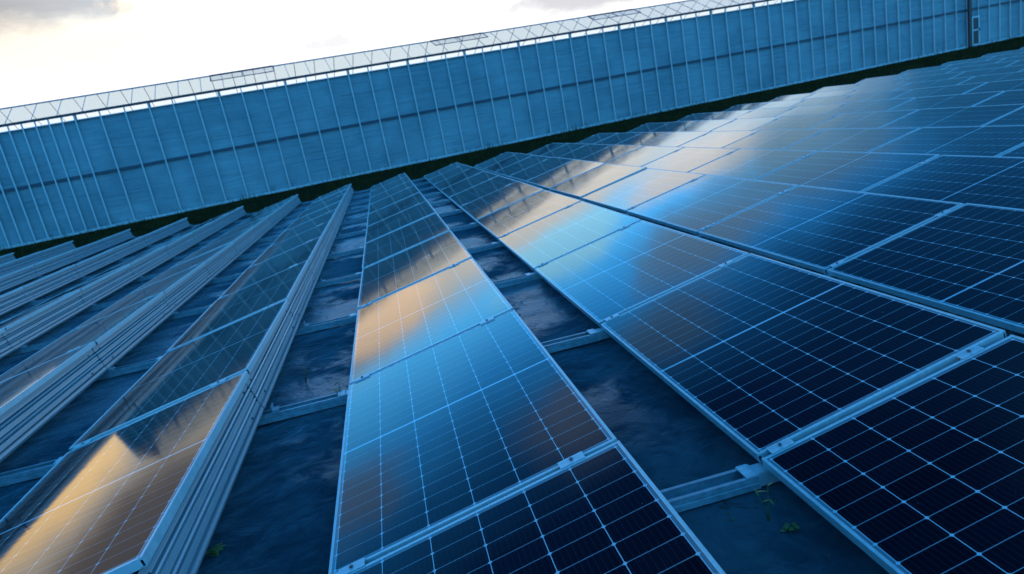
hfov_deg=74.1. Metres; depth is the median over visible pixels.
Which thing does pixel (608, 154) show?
solar panel
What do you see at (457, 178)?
solar panel
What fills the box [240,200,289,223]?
solar panel
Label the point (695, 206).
solar panel
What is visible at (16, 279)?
wind plate
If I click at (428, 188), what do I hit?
floor rail
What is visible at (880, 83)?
solar panel
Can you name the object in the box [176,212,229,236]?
solar panel
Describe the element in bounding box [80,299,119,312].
floor rail
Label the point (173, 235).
floor rail
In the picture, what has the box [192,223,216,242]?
wind plate
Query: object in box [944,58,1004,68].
solar panel
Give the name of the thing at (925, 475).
solar panel
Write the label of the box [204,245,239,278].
wind plate
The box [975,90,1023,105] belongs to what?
solar panel
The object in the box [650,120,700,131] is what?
solar panel
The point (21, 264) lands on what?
wind plate
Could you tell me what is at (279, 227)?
floor rail
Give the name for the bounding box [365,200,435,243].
solar panel
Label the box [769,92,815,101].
solar panel
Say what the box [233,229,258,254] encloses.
wind plate
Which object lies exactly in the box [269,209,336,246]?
solar panel
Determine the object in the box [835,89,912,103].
solar panel
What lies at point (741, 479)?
floor rail
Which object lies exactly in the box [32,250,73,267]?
solar panel
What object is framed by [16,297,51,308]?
floor rail
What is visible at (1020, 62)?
solar panel
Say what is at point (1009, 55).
solar panel
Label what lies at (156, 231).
solar panel
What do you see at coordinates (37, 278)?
floor rail
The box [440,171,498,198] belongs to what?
solar panel
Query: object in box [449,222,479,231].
floor rail
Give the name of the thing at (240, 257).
floor rail
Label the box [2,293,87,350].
wind plate
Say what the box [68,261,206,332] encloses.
solar panel
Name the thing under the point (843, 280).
floor rail
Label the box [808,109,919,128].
solar panel
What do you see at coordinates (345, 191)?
solar panel
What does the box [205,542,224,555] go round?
weed
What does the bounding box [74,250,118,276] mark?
wind plate
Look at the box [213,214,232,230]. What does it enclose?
wind plate
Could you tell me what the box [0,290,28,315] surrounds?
wind plate
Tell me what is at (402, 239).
solar panel
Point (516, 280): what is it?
floor rail
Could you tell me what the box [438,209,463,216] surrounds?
floor rail
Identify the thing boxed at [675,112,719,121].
solar panel
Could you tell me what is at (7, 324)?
solar panel
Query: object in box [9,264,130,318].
solar panel
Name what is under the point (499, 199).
solar panel
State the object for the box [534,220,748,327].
solar panel
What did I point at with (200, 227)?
solar panel
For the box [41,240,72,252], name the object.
solar panel
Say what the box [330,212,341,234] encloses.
wind plate
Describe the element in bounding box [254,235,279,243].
floor rail
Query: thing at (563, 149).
solar panel
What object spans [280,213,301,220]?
floor rail
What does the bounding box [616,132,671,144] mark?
solar panel
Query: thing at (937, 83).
solar panel
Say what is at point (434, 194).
floor rail
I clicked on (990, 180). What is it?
solar panel
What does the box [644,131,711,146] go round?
solar panel
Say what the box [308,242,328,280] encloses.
wind plate
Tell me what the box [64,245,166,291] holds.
solar panel
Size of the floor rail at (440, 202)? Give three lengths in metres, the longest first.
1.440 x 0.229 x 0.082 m
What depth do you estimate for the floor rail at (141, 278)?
10.24 m
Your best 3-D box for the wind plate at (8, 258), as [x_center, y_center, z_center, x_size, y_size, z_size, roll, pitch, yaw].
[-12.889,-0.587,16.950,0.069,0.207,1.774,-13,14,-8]
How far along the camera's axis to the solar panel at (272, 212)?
14.68 m
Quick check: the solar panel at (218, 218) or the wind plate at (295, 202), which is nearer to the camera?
the solar panel at (218, 218)
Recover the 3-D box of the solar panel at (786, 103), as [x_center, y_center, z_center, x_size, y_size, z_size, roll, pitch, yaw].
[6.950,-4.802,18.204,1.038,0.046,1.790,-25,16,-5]
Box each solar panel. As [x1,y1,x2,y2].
[0,265,33,278]
[0,287,23,298]
[0,289,80,329]
[0,292,164,381]
[0,341,95,415]
[0,371,249,573]
[2,251,40,265]
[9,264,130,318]
[17,264,75,288]
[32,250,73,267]
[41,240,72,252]
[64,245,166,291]
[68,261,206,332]
[69,299,289,450]
[72,238,104,252]
[75,248,114,266]
[102,235,143,252]
[105,229,130,238]
[117,232,192,265]
[129,241,233,293]
[144,226,167,235]
[149,221,212,249]
[166,260,309,351]
[167,217,186,225]
[172,226,253,266]
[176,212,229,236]
[198,206,243,225]
[204,215,268,246]
[217,236,321,299]
[226,207,280,232]
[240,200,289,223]
[248,221,330,267]
[256,194,297,213]
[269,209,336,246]
[286,200,341,229]
[296,193,345,219]
[306,188,348,209]
[311,184,350,203]
[328,310,616,573]
[338,440,725,573]
[349,257,513,384]
[357,230,471,308]
[362,213,449,268]
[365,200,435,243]
[367,192,425,226]
[368,185,419,213]
[369,180,413,204]
[370,173,406,191]
[370,176,409,197]
[423,162,462,180]
[428,164,471,185]
[433,167,483,190]
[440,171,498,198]
[449,175,516,207]
[460,181,543,221]
[474,152,517,169]
[476,190,581,240]
[484,153,532,172]
[495,155,550,177]
[498,201,640,271]
[509,157,574,182]
[526,159,605,189]
[528,143,567,155]
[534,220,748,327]
[541,143,586,156]
[550,163,646,198]
[558,144,610,159]
[577,133,617,143]
[580,145,643,162]
[581,168,705,212]
[595,132,642,144]
[600,253,1006,462]
[607,146,683,165]
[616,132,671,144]
[626,122,669,132]
[626,174,798,234]
[641,147,738,171]
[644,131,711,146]
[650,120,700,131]
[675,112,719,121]
[676,119,735,131]
[678,130,759,147]
[690,149,816,179]
[698,185,963,273]
[704,109,754,119]
[711,116,781,130]
[722,102,767,111]
[723,129,826,149]
[734,106,796,118]
[753,113,840,129]
[755,99,805,108]
[756,151,939,191]
[762,334,1023,573]
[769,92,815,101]
[774,103,846,116]
[782,127,920,151]
[790,94,854,106]
[803,88,857,98]
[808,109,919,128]
[812,83,861,92]
[825,97,915,113]
[827,203,1023,333]
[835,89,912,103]
[845,83,909,94]
[851,78,907,88]
[855,73,907,83]
[863,155,1023,208]
[870,125,1023,155]
[880,104,1023,127]
[888,91,1004,110]
[893,82,987,98]
[895,76,974,90]
[897,71,965,83]
[898,64,951,74]
[898,68,956,78]
[940,56,994,65]
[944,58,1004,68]
[948,60,1018,72]
[950,65,1023,78]
[958,71,1023,84]
[964,79,1023,93]
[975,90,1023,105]
[980,49,1023,57]
[984,107,1023,125]
[988,52,1023,59]
[997,56,1023,62]
[1000,145,1023,156]
[1006,60,1023,66]
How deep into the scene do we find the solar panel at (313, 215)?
13.09 m
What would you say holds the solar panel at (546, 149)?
on the floor rail
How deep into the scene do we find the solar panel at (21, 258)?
15.36 m
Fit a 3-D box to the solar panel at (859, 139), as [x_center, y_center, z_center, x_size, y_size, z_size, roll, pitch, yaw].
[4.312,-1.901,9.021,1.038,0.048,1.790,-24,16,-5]
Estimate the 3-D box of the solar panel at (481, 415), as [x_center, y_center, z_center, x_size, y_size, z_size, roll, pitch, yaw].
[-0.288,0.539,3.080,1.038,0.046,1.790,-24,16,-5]
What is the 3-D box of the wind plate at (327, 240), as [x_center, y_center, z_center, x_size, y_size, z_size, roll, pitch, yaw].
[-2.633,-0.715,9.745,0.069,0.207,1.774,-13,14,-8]
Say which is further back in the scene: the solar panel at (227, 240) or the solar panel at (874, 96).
the solar panel at (874, 96)
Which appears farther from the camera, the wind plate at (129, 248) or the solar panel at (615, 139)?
the solar panel at (615, 139)
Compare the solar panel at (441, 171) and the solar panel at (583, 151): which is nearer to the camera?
the solar panel at (583, 151)
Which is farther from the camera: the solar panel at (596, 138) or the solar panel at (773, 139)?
the solar panel at (596, 138)
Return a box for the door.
[972,15,979,45]
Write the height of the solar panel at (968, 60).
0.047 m
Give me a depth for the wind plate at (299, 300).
6.18 m
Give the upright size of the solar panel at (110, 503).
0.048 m
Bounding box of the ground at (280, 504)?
[0,36,1023,573]
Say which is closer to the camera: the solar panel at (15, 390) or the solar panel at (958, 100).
the solar panel at (15, 390)
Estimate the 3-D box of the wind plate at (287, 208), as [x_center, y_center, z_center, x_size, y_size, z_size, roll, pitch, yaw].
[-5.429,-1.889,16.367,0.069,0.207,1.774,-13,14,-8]
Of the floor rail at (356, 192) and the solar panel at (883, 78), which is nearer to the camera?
the floor rail at (356, 192)
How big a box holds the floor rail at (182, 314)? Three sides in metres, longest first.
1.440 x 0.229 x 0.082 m
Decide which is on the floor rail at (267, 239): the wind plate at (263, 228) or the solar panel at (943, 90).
the wind plate at (263, 228)
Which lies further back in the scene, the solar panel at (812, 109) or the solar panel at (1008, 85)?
the solar panel at (812, 109)
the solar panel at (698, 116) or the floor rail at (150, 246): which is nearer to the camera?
the floor rail at (150, 246)
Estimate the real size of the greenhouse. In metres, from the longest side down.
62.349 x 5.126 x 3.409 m
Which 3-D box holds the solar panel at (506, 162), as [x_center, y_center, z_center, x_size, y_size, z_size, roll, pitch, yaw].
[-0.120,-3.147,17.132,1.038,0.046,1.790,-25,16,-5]
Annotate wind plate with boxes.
[0,254,15,264]
[0,267,5,276]
[0,267,38,291]
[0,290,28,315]
[0,334,13,358]
[0,348,106,462]
[1,253,44,273]
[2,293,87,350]
[21,267,80,301]
[33,252,77,275]
[40,242,75,259]
[73,240,108,259]
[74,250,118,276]
[78,267,136,306]
[92,297,172,369]
[104,230,133,246]
[113,238,147,258]
[129,248,170,277]
[138,384,263,573]
[143,228,170,245]
[162,266,212,312]
[165,234,196,257]
[167,219,189,234]
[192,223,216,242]
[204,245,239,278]
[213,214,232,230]
[229,207,246,221]
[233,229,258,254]
[246,308,298,409]
[253,218,272,238]
[268,209,284,226]
[281,202,293,215]
[287,267,316,323]
[290,196,300,207]
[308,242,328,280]
[321,225,335,252]
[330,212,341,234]
[337,203,345,219]
[342,196,348,209]
[345,191,351,202]
[348,186,353,195]
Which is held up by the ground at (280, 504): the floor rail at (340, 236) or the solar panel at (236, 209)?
the floor rail at (340, 236)
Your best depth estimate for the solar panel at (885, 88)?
16.64 m
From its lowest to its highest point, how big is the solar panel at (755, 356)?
0.048 m
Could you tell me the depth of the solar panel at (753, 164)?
8.57 m
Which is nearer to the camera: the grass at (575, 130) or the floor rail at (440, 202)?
the floor rail at (440, 202)
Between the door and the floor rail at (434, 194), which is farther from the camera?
the door
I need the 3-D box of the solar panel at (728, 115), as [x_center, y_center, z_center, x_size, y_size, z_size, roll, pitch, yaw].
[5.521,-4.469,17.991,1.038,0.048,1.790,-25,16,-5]
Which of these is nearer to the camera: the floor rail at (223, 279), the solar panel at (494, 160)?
the floor rail at (223, 279)
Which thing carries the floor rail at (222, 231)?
on the ground at (280, 504)
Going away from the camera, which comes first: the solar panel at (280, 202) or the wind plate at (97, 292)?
the wind plate at (97, 292)
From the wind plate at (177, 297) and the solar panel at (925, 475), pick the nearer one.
the solar panel at (925, 475)
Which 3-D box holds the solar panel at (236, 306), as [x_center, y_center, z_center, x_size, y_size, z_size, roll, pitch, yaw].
[-2.461,0.119,6.320,1.038,0.047,1.790,-25,16,-5]
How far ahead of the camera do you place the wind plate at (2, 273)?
14.51 m
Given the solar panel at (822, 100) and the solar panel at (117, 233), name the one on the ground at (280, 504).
the solar panel at (822, 100)
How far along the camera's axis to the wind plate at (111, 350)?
5.95 m
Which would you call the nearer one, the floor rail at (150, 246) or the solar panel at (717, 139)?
the solar panel at (717, 139)
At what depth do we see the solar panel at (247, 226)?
12.92 m
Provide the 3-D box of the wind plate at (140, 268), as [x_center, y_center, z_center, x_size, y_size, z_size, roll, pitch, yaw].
[-5.810,-0.403,10.924,0.069,0.207,1.774,-13,14,-8]
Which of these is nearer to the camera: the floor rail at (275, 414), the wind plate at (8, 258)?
the floor rail at (275, 414)
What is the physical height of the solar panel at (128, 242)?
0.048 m
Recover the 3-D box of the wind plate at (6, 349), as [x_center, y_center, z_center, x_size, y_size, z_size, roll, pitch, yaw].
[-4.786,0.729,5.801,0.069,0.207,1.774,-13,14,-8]
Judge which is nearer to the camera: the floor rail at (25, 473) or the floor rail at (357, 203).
the floor rail at (25, 473)
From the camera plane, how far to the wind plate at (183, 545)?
2.71 m
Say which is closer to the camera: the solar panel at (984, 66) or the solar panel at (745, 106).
the solar panel at (984, 66)
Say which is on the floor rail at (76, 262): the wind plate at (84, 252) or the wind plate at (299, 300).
the wind plate at (84, 252)
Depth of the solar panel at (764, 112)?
16.23 m
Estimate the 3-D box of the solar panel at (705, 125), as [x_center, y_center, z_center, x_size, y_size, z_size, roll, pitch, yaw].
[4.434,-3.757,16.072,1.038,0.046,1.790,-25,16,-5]
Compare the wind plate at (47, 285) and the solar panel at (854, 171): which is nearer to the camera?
the solar panel at (854, 171)
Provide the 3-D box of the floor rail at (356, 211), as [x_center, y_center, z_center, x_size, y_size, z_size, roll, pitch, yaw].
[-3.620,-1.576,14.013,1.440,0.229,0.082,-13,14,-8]
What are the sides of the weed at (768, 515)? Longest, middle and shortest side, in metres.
0.115 x 0.074 x 0.059 m
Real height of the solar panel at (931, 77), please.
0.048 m
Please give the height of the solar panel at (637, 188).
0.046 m
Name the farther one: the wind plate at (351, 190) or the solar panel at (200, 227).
the wind plate at (351, 190)
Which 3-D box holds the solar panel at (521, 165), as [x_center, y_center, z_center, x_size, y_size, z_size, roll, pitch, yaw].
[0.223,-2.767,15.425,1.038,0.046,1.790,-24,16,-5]
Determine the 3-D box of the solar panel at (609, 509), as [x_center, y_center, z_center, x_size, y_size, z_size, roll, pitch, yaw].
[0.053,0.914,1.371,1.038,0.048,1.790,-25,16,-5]
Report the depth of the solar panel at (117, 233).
17.26 m
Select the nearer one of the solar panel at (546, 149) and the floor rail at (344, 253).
the floor rail at (344, 253)
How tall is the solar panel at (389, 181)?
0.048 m
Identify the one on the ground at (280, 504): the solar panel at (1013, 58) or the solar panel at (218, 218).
the solar panel at (1013, 58)
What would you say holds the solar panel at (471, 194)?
on the floor rail at (440, 202)
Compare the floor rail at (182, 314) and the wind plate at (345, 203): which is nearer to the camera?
the floor rail at (182, 314)
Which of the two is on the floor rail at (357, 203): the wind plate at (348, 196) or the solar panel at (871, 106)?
the wind plate at (348, 196)
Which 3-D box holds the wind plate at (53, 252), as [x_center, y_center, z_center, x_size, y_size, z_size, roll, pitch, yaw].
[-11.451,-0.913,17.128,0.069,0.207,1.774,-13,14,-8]
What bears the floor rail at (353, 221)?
on the ground at (280, 504)
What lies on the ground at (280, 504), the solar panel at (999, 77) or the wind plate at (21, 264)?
the solar panel at (999, 77)
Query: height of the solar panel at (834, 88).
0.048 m
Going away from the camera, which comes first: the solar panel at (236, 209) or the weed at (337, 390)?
the weed at (337, 390)
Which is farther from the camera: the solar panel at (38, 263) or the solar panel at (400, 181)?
the solar panel at (400, 181)
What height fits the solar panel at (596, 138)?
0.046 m
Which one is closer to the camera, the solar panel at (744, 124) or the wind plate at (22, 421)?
the wind plate at (22, 421)
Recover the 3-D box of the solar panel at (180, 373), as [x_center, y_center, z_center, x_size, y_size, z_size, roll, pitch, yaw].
[-2.118,0.496,4.613,1.038,0.048,1.790,-25,15,-5]
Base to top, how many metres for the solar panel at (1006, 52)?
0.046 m
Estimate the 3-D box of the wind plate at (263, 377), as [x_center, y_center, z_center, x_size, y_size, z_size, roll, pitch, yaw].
[-1.607,0.417,4.622,0.069,0.207,1.774,-13,14,-8]
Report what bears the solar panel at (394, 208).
on the floor rail at (440, 202)
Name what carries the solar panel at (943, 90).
on the ground at (280, 504)
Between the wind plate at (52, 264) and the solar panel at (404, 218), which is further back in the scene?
the wind plate at (52, 264)
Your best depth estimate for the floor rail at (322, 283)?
7.23 m
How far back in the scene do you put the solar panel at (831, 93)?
18.36 m
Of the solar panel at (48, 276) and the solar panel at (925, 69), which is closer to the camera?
the solar panel at (48, 276)
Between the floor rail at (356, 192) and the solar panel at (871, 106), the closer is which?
the solar panel at (871, 106)
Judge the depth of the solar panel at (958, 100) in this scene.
11.06 m
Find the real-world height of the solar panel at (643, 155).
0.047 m
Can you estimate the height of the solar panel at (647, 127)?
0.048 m
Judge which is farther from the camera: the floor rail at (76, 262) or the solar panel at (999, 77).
the floor rail at (76, 262)
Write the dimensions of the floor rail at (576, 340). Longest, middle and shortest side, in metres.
1.440 x 0.229 x 0.082 m
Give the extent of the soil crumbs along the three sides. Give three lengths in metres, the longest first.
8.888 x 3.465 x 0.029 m
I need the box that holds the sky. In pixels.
[0,0,793,131]
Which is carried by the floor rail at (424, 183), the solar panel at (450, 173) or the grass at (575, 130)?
the solar panel at (450, 173)
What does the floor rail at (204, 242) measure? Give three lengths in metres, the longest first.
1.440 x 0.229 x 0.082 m
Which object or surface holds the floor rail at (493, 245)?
on the ground at (280, 504)
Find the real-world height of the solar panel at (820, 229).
0.047 m
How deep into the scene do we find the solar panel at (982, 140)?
7.23 m
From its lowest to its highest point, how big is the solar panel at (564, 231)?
0.046 m
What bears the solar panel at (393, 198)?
on the floor rail at (353, 221)
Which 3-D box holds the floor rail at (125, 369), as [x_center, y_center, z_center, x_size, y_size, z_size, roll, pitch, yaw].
[-3.401,0.645,5.301,1.440,0.229,0.082,-13,14,-8]
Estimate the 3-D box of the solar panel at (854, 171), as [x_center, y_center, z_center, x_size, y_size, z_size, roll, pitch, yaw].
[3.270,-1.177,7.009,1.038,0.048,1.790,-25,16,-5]
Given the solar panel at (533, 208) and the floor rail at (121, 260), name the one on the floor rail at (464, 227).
the solar panel at (533, 208)
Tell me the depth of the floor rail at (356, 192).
19.18 m
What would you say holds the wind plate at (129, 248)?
on the floor rail at (121, 260)
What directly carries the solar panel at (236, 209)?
on the floor rail
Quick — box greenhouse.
[0,0,1023,250]
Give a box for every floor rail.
[0,456,62,486]
[2,335,56,357]
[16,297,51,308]
[24,275,47,282]
[65,258,88,265]
[69,274,97,283]
[76,273,160,293]
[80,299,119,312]
[96,356,161,380]
[109,257,132,264]
[138,243,161,250]
[163,232,183,238]
[164,253,192,262]
[164,273,241,292]
[164,304,211,321]
[192,239,214,246]
[212,228,231,234]
[213,212,257,221]
[229,219,246,224]
[234,250,264,260]
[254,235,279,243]
[258,390,347,425]
[269,223,291,230]
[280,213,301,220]
[291,206,307,211]
[295,313,356,335]
[314,272,361,288]
[326,247,363,259]
[334,229,365,239]
[340,217,367,225]
[345,207,368,214]
[348,200,369,206]
[351,194,369,199]
[353,189,370,193]
[414,182,429,185]
[419,186,434,191]
[424,192,442,197]
[430,199,451,205]
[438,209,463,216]
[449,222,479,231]
[466,242,503,253]
[493,272,540,288]
[541,328,610,352]
[660,462,779,512]
[831,277,855,283]
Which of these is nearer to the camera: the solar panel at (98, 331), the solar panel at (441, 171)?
the solar panel at (98, 331)
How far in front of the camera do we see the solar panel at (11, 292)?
9.54 m
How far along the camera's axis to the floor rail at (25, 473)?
3.65 m
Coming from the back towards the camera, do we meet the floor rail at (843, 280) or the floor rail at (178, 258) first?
the floor rail at (178, 258)
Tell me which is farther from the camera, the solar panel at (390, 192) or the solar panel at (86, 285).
the solar panel at (390, 192)
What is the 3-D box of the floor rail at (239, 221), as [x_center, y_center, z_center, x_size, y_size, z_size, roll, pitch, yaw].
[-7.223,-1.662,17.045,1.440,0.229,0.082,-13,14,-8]
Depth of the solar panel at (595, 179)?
10.14 m
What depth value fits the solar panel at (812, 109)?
14.53 m
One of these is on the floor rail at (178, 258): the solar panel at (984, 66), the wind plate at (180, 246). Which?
the wind plate at (180, 246)
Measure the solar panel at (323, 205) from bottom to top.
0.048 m
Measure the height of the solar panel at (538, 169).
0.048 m
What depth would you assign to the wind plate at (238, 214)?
17.71 m
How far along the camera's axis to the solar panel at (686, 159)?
10.30 m
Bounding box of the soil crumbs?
[23,228,830,573]
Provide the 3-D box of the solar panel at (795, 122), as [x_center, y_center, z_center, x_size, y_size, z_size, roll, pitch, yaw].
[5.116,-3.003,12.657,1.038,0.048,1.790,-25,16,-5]
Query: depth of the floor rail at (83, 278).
11.62 m
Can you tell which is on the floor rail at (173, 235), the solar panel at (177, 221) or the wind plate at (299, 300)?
the solar panel at (177, 221)
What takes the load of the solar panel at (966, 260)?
on the floor rail
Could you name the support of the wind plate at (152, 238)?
on the floor rail at (150, 246)
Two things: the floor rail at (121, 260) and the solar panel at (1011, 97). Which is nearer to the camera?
the solar panel at (1011, 97)
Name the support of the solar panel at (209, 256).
on the floor rail at (240, 257)
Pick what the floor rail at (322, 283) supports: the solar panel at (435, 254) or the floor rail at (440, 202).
the solar panel at (435, 254)
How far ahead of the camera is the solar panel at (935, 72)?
18.80 m
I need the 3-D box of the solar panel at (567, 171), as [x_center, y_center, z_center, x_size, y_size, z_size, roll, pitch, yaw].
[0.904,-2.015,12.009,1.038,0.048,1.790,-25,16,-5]
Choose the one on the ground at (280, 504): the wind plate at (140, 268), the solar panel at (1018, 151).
the solar panel at (1018, 151)
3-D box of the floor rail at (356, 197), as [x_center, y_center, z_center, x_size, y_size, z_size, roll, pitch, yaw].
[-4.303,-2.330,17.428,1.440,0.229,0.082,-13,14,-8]
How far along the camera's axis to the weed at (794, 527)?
2.12 m
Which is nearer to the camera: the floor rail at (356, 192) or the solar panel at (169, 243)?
the solar panel at (169, 243)
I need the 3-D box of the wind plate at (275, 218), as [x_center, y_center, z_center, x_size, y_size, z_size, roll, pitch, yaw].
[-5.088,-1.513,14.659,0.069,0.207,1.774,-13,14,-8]
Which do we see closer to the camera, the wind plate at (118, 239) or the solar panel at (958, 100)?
the solar panel at (958, 100)
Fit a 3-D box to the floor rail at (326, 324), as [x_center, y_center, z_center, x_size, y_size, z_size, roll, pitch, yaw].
[-1.912,0.309,5.475,1.440,0.229,0.082,-13,14,-8]
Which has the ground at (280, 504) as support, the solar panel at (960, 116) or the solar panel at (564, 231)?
the solar panel at (960, 116)
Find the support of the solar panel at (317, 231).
on the floor rail at (240, 257)
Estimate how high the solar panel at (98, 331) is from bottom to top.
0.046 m
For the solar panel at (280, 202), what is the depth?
18.10 m
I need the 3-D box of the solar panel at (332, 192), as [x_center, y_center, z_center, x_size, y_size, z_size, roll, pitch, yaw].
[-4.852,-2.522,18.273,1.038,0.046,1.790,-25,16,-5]
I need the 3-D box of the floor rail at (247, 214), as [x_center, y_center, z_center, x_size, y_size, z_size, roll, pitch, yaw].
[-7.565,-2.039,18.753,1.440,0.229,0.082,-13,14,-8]
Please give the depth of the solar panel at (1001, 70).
15.21 m
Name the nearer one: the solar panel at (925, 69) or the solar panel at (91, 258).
the solar panel at (91, 258)
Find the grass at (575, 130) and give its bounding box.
[0,32,1023,258]
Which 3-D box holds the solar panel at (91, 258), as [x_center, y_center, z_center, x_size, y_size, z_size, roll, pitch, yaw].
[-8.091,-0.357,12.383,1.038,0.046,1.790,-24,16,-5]
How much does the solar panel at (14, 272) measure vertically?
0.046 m
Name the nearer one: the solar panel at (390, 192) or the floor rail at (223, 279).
the floor rail at (223, 279)
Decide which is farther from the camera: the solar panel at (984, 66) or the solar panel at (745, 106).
the solar panel at (745, 106)
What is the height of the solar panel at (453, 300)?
0.048 m
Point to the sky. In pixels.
(50, 49)
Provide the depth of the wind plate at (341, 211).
13.09 m
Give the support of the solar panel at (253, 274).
on the floor rail at (182, 314)
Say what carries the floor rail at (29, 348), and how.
on the ground at (280, 504)
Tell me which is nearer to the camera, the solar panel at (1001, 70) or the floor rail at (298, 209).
the solar panel at (1001, 70)
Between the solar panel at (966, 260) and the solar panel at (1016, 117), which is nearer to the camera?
the solar panel at (966, 260)
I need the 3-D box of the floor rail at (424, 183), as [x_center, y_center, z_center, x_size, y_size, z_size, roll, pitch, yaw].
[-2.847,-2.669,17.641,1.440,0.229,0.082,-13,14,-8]
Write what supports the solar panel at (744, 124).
on the ground at (280, 504)
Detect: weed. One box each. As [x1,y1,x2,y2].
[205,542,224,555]
[330,379,345,394]
[754,483,773,520]
[780,522,799,531]
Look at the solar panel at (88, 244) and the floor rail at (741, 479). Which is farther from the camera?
the solar panel at (88, 244)
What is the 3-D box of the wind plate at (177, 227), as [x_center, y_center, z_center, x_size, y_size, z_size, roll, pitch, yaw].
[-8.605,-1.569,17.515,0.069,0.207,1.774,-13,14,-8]

